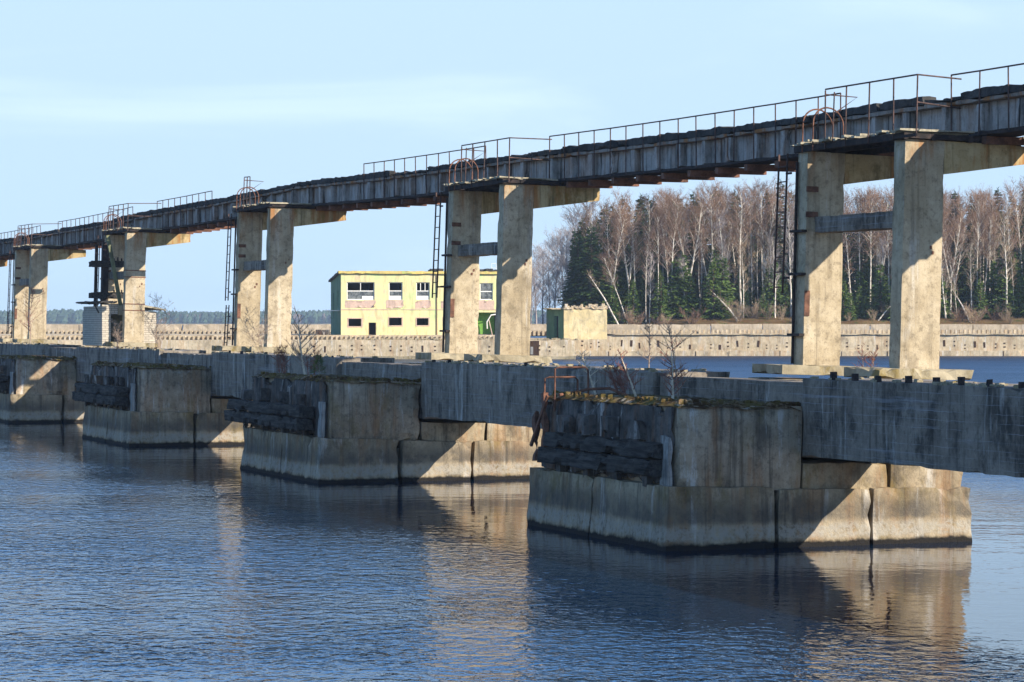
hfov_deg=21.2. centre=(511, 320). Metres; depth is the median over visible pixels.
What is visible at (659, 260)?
spruce tree
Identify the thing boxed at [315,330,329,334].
concrete slab
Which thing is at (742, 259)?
spruce tree
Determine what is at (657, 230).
birch tree
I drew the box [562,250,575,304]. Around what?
spruce tree
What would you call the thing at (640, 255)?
spruce tree
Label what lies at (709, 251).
spruce tree
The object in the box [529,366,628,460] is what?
ladder head
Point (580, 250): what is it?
spruce tree
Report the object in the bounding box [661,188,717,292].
birch tree
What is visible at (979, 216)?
birch tree
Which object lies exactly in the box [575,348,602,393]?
sapling
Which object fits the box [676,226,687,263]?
slender tree
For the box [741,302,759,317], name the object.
bare shrub
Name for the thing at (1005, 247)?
slender tree
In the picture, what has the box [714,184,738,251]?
birch tree
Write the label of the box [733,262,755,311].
spruce tree
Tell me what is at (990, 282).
young spruce
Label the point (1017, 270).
young spruce
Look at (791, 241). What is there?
slender tree
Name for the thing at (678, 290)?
young spruce
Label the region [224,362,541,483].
bridge pier
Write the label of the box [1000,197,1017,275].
spruce tree
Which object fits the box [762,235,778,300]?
slender tree
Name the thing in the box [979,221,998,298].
spruce tree
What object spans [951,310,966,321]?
bare shrub
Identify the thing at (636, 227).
birch tree
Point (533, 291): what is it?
grey tree
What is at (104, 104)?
sky
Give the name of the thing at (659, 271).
spruce tree
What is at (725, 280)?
young spruce
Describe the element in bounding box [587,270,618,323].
leaning trunk
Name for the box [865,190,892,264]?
birch tree
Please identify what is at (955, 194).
spruce tree
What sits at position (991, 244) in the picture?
birch tree
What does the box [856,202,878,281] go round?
spruce tree
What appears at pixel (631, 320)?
bare shrub
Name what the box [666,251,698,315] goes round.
young spruce
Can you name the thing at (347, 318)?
window frame
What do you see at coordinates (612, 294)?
young spruce
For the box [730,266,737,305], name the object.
slender tree
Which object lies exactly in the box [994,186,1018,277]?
birch tree
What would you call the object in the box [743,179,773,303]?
birch tree
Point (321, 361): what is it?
pine
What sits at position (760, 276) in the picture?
spruce tree
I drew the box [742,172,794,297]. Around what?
birch tree
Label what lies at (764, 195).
birch tree
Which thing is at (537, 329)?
parapet wall
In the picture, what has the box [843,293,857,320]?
young spruce
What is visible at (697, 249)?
spruce tree
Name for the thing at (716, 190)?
birch tree
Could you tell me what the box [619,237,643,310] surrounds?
spruce tree
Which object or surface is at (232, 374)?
concrete beam
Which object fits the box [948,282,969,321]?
leaning trunk
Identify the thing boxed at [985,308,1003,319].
bare shrub
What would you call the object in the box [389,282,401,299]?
window
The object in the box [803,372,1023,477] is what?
concrete beam
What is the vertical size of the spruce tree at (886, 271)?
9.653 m
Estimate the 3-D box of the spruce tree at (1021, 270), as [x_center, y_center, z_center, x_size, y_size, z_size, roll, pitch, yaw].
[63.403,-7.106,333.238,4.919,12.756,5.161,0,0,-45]
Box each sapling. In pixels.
[16,282,50,342]
[109,318,126,345]
[134,292,179,348]
[238,305,276,352]
[271,342,290,373]
[284,304,321,373]
[302,340,324,374]
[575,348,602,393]
[599,354,630,394]
[615,349,644,396]
[635,317,659,367]
[655,320,702,396]
[655,339,688,398]
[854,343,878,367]
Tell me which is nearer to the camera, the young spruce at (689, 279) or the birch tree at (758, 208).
the young spruce at (689, 279)
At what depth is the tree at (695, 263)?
337.81 m
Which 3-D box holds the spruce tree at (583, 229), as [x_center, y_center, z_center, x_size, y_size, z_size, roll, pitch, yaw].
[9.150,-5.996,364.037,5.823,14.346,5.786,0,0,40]
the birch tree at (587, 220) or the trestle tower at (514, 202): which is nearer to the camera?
the trestle tower at (514, 202)
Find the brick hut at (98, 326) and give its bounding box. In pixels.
[76,300,165,345]
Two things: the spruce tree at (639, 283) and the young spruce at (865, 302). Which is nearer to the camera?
the young spruce at (865, 302)
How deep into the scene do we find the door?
112.49 m
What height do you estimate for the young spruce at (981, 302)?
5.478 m
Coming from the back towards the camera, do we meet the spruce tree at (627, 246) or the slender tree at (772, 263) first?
the spruce tree at (627, 246)
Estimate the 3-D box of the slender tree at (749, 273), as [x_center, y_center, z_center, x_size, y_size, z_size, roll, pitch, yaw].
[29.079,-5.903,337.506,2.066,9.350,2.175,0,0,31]
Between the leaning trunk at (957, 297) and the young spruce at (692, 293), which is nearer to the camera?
the leaning trunk at (957, 297)
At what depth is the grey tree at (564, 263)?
372.06 m
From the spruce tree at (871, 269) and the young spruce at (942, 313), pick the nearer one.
the young spruce at (942, 313)
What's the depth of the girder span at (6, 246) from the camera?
141.06 m
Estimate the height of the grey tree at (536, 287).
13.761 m
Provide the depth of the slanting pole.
111.83 m
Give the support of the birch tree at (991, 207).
on the hillside
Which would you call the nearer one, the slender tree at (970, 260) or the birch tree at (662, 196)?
the slender tree at (970, 260)
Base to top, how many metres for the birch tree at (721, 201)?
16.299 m
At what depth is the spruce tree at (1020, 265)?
336.91 m
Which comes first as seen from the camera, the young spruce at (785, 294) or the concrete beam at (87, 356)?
the concrete beam at (87, 356)
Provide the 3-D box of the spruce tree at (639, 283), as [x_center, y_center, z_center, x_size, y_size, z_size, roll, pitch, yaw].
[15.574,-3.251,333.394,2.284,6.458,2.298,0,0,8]
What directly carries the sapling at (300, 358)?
on the bridge pier at (359, 422)
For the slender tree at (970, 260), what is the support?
on the hillside
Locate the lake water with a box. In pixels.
[0,326,1023,681]
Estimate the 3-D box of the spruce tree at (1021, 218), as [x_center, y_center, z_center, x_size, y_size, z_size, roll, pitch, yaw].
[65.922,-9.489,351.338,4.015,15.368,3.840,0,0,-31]
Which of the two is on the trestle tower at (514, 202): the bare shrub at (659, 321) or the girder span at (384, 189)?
the girder span at (384, 189)
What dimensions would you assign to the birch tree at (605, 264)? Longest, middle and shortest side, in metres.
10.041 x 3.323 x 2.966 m
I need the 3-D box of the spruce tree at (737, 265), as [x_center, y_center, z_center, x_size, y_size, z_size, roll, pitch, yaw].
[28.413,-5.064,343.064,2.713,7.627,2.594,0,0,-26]
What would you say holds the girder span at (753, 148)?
on the trestle tower at (918, 164)
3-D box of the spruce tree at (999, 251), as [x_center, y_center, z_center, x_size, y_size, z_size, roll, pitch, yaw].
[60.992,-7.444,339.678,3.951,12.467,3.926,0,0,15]
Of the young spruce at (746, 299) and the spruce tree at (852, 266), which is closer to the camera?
the young spruce at (746, 299)
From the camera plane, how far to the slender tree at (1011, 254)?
325.55 m
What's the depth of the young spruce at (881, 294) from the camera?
324.99 m
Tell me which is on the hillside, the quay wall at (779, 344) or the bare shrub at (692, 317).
the bare shrub at (692, 317)
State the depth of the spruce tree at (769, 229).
343.86 m
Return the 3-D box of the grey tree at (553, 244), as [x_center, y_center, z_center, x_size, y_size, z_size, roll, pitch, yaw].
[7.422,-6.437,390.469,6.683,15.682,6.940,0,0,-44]
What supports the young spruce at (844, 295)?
on the hillside
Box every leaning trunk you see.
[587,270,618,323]
[707,287,736,319]
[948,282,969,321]
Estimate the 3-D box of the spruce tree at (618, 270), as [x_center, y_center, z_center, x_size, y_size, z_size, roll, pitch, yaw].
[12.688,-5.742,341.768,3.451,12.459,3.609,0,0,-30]
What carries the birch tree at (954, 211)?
on the hillside
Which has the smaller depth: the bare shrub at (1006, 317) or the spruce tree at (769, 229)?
the bare shrub at (1006, 317)
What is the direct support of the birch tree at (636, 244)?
on the hillside
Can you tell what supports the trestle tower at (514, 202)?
on the bridge pier at (359, 422)
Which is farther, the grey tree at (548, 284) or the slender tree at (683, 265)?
the grey tree at (548, 284)
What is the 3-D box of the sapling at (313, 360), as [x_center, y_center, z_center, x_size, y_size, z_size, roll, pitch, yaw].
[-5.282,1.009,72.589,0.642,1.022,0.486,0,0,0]
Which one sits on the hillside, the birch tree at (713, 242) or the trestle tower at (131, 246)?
the birch tree at (713, 242)
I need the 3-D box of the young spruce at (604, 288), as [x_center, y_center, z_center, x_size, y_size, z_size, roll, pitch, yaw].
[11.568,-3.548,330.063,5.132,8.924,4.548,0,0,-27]
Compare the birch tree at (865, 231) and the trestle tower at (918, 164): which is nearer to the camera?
the trestle tower at (918, 164)
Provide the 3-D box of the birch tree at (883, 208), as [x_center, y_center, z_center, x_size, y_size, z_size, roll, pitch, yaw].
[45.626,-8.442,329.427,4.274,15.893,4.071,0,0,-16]
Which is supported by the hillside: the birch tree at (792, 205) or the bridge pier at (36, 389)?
the birch tree at (792, 205)
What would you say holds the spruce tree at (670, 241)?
on the hillside
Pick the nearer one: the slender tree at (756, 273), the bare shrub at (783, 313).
the bare shrub at (783, 313)
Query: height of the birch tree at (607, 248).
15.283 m
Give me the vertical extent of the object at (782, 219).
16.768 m
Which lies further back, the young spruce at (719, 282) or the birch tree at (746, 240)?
the birch tree at (746, 240)
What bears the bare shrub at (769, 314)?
on the hillside
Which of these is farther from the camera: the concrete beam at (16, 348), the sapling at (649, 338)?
the concrete beam at (16, 348)
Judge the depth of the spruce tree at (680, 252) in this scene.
337.90 m
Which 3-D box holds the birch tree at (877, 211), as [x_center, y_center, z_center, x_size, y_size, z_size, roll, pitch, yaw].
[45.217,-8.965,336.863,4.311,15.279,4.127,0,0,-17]
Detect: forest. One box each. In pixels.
[0,308,545,323]
[157,312,545,323]
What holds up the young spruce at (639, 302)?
on the hillside
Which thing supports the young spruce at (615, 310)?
on the hillside
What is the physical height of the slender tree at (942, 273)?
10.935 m
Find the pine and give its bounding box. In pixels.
[309,353,325,374]
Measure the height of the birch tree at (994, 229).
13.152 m
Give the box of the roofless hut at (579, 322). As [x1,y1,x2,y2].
[543,303,607,339]
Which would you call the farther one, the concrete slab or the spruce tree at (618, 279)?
the spruce tree at (618, 279)
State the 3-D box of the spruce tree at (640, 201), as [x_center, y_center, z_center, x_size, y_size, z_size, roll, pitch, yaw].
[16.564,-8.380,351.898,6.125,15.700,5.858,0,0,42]
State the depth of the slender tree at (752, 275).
335.39 m
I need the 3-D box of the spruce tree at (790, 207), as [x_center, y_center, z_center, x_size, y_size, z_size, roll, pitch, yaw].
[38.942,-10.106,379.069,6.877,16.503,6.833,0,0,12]
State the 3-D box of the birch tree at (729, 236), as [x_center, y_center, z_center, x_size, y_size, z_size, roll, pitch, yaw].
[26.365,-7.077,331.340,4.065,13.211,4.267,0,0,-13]
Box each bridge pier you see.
[0,347,84,422]
[72,353,252,445]
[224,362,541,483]
[527,376,971,551]
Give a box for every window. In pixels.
[347,282,373,299]
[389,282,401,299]
[416,282,429,299]
[480,283,492,299]
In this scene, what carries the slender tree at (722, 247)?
on the hillside
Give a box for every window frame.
[347,318,362,326]
[388,317,402,326]
[416,317,429,325]
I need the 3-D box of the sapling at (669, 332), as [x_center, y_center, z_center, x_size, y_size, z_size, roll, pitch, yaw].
[3.192,0.708,52.792,0.947,1.675,1.160,0,0,0]
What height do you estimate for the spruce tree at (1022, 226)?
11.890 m
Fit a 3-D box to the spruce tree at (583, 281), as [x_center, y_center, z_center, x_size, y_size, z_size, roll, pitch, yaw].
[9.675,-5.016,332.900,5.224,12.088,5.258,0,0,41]
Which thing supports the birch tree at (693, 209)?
on the hillside
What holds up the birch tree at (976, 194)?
on the hillside
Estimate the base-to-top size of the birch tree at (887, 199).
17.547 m
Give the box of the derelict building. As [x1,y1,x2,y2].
[326,263,496,334]
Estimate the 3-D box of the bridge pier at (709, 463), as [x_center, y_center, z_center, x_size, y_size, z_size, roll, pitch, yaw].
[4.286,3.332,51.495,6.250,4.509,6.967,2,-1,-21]
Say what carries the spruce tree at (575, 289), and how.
on the hillside
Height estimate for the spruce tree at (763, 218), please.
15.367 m
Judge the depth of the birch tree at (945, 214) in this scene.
330.20 m
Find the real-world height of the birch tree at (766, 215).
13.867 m
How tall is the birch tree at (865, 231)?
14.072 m
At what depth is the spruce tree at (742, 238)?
360.75 m
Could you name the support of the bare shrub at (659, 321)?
on the hillside
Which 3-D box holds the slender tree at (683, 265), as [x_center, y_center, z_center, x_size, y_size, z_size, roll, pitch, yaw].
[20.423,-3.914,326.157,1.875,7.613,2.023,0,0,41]
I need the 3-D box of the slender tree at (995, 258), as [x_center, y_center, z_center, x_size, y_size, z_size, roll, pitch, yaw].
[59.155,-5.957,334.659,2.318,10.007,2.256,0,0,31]
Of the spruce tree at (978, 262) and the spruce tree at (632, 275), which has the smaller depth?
the spruce tree at (632, 275)
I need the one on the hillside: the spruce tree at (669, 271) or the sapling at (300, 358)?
the spruce tree at (669, 271)
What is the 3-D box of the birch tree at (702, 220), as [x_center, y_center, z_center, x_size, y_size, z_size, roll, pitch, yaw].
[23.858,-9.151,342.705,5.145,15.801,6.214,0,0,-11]
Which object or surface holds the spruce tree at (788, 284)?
on the hillside
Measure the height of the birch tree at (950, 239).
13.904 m
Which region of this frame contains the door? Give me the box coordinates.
[112,314,122,341]
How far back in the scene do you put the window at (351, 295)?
289.50 m
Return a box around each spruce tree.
[556,228,589,305]
[558,219,587,305]
[561,223,586,307]
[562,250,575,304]
[564,228,582,304]
[565,224,613,313]
[568,263,584,306]
[576,231,603,305]
[583,205,623,301]
[593,221,626,315]
[609,233,621,295]
[614,232,626,295]
[618,198,629,294]
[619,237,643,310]
[621,232,650,305]
[623,194,648,271]
[623,196,652,292]
[630,268,647,311]
[638,205,656,306]
[642,239,662,313]
[646,239,667,307]
[647,197,658,282]
[649,215,668,298]
[653,206,694,283]
[661,200,681,306]
[676,220,692,273]
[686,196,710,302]
[689,191,695,240]
[690,210,709,300]
[692,202,711,302]
[694,190,735,299]
[716,218,737,299]
[727,189,748,293]
[727,194,749,284]
[731,251,744,306]
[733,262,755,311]
[746,204,762,299]
[746,242,760,307]
[748,193,772,290]
[748,239,769,305]
[754,219,791,305]
[765,211,778,271]
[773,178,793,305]
[779,232,793,307]
[783,190,794,233]
[842,232,873,303]
[842,268,849,308]
[850,232,873,301]
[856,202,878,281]
[856,233,873,299]
[867,256,873,295]
[872,201,891,294]
[874,234,890,300]
[942,190,978,297]
[942,240,961,307]
[947,235,961,303]
[953,224,983,309]
[962,199,980,295]
[966,207,986,296]
[975,187,1013,295]
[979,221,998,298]
[991,212,1010,290]
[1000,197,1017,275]
[1010,203,1020,251]
[1013,218,1023,265]
[1014,244,1022,266]
[1015,193,1023,266]
[1016,237,1023,303]
[1018,248,1023,302]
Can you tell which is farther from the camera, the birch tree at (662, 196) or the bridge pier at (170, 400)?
the birch tree at (662, 196)
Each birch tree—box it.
[577,197,607,280]
[590,202,641,288]
[592,198,614,248]
[597,191,651,317]
[598,199,614,253]
[598,251,627,323]
[606,187,629,275]
[608,211,626,292]
[620,216,647,317]
[625,210,639,257]
[637,193,660,257]
[640,221,655,321]
[644,204,677,297]
[645,208,669,320]
[650,188,676,240]
[651,184,672,306]
[654,196,682,302]
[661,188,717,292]
[661,190,689,311]
[668,188,684,210]
[677,210,692,261]
[678,205,692,260]
[685,188,713,288]
[687,195,727,300]
[691,178,730,260]
[707,182,727,208]
[712,183,731,231]
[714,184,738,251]
[714,210,742,272]
[716,190,753,274]
[725,182,762,316]
[737,179,763,307]
[737,209,760,269]
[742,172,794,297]
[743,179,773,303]
[746,181,787,221]
[759,205,774,258]
[761,185,789,245]
[770,186,797,256]
[784,187,794,236]
[842,185,852,238]
[842,190,855,240]
[842,209,856,296]
[843,205,861,256]
[848,193,871,302]
[850,184,879,212]
[851,185,876,263]
[855,201,873,260]
[856,183,886,310]
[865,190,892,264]
[866,188,889,291]
[870,230,885,264]
[875,186,893,292]
[879,186,893,243]
[941,188,957,298]
[942,191,971,312]
[942,197,952,243]
[942,206,972,313]
[944,191,965,246]
[947,210,966,296]
[948,185,968,221]
[962,204,986,295]
[964,188,992,289]
[965,181,993,290]
[967,185,996,291]
[976,187,1008,296]
[977,193,992,238]
[978,208,1007,273]
[980,189,1010,244]
[982,211,1001,302]
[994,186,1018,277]
[1001,175,1023,300]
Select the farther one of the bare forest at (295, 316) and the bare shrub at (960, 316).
the bare forest at (295, 316)
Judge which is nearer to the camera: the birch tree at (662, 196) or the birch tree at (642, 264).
the birch tree at (642, 264)
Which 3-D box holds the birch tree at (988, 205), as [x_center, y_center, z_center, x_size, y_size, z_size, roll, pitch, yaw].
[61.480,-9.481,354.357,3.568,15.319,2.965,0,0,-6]
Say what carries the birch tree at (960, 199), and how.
on the hillside
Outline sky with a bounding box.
[0,0,1023,312]
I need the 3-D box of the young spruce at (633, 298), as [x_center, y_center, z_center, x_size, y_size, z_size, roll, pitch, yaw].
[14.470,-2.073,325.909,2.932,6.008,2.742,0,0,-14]
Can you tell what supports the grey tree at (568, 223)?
on the hillside
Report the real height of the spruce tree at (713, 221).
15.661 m
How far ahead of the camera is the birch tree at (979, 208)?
328.86 m
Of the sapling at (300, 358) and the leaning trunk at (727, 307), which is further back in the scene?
the leaning trunk at (727, 307)
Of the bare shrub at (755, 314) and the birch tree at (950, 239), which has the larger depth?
the birch tree at (950, 239)
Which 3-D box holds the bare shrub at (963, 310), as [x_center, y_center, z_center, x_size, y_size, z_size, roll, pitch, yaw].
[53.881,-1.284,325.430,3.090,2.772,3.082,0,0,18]
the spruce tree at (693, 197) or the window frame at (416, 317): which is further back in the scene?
the spruce tree at (693, 197)
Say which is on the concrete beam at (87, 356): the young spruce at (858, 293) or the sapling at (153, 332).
the sapling at (153, 332)
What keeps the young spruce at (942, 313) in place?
on the hillside
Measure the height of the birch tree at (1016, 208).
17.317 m
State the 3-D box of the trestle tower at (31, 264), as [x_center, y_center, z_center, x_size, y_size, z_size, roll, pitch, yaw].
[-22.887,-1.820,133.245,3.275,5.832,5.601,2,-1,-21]
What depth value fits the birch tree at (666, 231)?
334.60 m
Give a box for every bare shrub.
[623,309,646,324]
[624,308,644,324]
[651,314,664,326]
[659,311,672,323]
[680,306,705,323]
[727,300,745,318]
[731,304,747,322]
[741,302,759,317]
[749,307,761,317]
[759,303,773,318]
[773,305,785,319]
[866,309,877,320]
[879,300,889,318]
[950,301,975,318]
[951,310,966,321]
[961,301,985,322]
[970,306,988,321]
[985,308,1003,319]
[996,301,1011,317]
[998,307,1011,320]
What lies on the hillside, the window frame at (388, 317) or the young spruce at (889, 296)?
the young spruce at (889, 296)
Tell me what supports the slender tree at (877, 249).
on the hillside
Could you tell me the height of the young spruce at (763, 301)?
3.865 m
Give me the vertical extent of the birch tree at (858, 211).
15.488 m
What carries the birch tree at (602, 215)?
on the hillside
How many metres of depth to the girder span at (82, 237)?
125.44 m
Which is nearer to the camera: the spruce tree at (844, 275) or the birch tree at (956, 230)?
the spruce tree at (844, 275)
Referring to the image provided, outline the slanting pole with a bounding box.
[106,235,122,314]
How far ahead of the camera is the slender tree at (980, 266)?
345.32 m
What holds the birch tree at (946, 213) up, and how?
on the hillside
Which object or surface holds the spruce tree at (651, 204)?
on the hillside
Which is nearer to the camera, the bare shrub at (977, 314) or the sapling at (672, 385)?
the sapling at (672, 385)
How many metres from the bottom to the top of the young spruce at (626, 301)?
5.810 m
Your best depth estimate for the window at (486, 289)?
291.85 m
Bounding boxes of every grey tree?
[530,260,546,324]
[531,246,547,323]
[532,241,556,323]
[534,256,562,310]
[538,236,568,307]
[542,225,575,304]
[546,225,576,298]
[549,206,599,275]
[555,201,598,249]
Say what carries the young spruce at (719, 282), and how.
on the hillside
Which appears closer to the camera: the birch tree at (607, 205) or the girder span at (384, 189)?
the girder span at (384, 189)
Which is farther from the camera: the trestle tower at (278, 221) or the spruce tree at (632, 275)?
the spruce tree at (632, 275)
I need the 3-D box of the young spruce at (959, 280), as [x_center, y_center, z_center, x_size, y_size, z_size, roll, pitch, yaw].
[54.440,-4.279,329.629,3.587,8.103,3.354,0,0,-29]
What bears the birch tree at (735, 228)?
on the hillside
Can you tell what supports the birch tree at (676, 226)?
on the hillside
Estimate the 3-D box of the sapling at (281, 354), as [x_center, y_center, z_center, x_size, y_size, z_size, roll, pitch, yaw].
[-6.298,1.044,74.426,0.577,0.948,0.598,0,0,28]
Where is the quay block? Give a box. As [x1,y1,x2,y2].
[0,334,577,358]
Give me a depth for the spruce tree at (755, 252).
344.88 m
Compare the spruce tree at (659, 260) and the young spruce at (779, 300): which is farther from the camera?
the spruce tree at (659, 260)
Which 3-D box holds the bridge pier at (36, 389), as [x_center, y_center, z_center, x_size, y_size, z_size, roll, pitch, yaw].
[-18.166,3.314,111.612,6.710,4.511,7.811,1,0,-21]
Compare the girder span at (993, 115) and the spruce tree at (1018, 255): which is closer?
the girder span at (993, 115)
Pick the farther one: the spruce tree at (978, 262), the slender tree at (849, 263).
the spruce tree at (978, 262)
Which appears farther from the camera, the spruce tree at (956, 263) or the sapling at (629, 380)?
the spruce tree at (956, 263)
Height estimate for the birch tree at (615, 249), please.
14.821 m
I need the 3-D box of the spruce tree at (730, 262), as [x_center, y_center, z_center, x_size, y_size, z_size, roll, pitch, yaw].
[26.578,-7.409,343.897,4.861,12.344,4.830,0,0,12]
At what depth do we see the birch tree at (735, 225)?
327.38 m
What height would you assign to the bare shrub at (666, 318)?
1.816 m
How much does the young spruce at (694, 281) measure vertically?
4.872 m
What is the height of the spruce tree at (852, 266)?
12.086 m
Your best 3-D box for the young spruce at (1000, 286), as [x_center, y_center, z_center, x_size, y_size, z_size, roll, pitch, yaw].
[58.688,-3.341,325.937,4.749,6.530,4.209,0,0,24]
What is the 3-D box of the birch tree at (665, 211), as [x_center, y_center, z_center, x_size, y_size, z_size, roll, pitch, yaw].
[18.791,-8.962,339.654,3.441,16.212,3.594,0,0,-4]
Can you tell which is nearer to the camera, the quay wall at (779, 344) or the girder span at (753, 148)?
the girder span at (753, 148)
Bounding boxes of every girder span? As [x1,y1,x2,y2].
[0,225,57,259]
[54,206,156,249]
[152,183,302,233]
[297,145,538,210]
[531,92,950,187]
[924,63,1023,145]
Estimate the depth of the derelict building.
290.31 m
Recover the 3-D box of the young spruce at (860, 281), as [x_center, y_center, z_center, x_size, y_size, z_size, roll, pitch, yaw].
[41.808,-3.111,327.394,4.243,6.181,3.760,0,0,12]
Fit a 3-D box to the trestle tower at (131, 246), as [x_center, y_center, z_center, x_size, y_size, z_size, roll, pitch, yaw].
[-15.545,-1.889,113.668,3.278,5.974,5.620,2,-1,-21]
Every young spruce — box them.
[594,256,625,321]
[605,285,622,323]
[609,299,620,323]
[621,277,632,317]
[623,280,644,324]
[634,290,648,319]
[648,271,673,321]
[663,258,687,318]
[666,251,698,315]
[666,264,699,317]
[672,267,699,316]
[690,288,699,315]
[691,277,703,311]
[696,259,730,318]
[700,246,727,316]
[702,252,730,305]
[703,256,736,318]
[733,272,751,312]
[733,290,751,316]
[741,293,750,316]
[756,267,777,313]
[758,288,768,316]
[761,262,789,316]
[780,284,789,312]
[841,278,851,320]
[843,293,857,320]
[851,271,872,315]
[854,286,865,318]
[860,295,869,317]
[865,262,890,318]
[884,287,890,318]
[940,267,954,317]
[946,283,961,315]
[951,256,970,312]
[957,269,981,312]
[970,279,990,318]
[981,261,1001,314]
[988,266,1022,316]
[998,252,1023,316]
[1004,256,1023,316]
[1012,280,1023,315]
[1020,268,1023,313]
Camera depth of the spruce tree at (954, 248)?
331.68 m
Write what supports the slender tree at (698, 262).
on the hillside
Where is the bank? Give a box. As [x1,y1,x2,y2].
[70,323,325,325]
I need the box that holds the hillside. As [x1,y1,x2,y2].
[620,303,1023,325]
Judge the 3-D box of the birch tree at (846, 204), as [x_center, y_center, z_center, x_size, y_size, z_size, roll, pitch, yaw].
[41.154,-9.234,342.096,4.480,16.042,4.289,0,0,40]
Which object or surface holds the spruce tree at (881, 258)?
on the hillside
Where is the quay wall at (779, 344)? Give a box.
[575,330,1023,355]
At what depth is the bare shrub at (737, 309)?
323.73 m
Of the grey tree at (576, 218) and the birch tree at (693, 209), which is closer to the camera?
the birch tree at (693, 209)
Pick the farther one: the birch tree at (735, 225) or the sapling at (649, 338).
the birch tree at (735, 225)
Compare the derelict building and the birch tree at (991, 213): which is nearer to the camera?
the derelict building
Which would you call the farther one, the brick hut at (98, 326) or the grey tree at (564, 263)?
the grey tree at (564, 263)
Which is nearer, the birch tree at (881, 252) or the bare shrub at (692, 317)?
the bare shrub at (692, 317)
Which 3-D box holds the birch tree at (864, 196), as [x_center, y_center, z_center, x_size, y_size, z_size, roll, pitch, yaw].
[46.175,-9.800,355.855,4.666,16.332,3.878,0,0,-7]
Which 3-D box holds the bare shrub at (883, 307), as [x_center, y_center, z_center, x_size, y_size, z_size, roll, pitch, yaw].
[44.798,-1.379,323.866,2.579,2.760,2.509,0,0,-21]
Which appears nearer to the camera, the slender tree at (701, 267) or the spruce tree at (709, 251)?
the slender tree at (701, 267)
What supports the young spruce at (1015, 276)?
on the hillside
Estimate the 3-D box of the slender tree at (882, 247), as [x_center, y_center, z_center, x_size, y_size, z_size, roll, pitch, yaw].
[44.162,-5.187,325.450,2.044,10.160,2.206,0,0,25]
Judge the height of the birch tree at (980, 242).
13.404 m
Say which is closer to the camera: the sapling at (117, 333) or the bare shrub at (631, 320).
the sapling at (117, 333)
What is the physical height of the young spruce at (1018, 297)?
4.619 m
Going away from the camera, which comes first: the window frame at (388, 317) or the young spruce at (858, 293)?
the window frame at (388, 317)
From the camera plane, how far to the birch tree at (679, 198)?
378.85 m
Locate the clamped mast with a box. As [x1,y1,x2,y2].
[88,242,123,305]
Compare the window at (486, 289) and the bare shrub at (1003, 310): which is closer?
the window at (486, 289)
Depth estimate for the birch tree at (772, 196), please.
365.98 m
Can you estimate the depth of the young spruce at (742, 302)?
328.48 m
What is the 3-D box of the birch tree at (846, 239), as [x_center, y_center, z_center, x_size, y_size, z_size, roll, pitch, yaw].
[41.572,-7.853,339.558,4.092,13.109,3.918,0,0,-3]
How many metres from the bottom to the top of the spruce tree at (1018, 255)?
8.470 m
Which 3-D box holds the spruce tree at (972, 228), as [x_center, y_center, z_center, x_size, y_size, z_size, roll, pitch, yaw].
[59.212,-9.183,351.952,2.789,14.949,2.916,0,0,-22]
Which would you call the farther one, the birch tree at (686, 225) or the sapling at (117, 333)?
the birch tree at (686, 225)
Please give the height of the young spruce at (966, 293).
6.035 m
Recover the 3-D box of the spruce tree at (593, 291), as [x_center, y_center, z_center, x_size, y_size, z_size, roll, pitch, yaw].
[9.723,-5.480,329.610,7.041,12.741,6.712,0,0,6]
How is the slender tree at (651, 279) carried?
on the hillside
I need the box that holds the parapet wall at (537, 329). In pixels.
[0,324,1023,335]
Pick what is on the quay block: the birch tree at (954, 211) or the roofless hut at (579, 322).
the roofless hut at (579, 322)
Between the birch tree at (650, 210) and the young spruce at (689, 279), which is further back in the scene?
the birch tree at (650, 210)
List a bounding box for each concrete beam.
[0,341,80,355]
[77,346,205,381]
[211,350,394,397]
[421,360,729,428]
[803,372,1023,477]
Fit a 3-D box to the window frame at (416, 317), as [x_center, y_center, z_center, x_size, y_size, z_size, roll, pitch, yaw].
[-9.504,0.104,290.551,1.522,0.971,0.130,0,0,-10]
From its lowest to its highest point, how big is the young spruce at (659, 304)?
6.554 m
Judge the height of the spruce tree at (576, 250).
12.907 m
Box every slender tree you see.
[643,250,656,322]
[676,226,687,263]
[676,257,688,311]
[693,237,704,296]
[694,224,708,314]
[710,207,732,300]
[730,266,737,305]
[736,242,749,317]
[743,239,753,296]
[748,260,755,293]
[749,223,765,307]
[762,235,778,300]
[766,235,781,317]
[780,208,794,316]
[843,232,857,292]
[872,237,885,282]
[876,235,889,288]
[941,235,950,318]
[942,267,952,313]
[950,256,958,311]
[962,233,979,311]
[978,246,985,283]
[987,238,1001,282]
[989,203,1016,316]
[1006,250,1017,313]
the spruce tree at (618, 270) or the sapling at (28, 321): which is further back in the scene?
the spruce tree at (618, 270)
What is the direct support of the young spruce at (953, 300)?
on the hillside
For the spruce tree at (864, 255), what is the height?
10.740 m
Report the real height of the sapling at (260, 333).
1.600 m
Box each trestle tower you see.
[0,223,85,343]
[0,260,6,266]
[86,203,190,347]
[212,176,346,353]
[415,137,599,362]
[752,74,1023,380]
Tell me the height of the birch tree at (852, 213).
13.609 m
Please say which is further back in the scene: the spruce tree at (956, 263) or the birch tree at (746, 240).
the birch tree at (746, 240)
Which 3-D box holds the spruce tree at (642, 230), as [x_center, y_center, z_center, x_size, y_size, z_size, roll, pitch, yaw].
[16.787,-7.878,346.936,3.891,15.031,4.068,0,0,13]
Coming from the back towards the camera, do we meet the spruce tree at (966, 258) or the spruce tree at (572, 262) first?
the spruce tree at (572, 262)
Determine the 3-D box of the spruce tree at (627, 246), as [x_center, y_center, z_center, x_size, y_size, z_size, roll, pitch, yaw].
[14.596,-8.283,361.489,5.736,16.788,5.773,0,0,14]
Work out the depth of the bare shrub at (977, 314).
323.08 m
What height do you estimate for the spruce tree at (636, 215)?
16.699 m

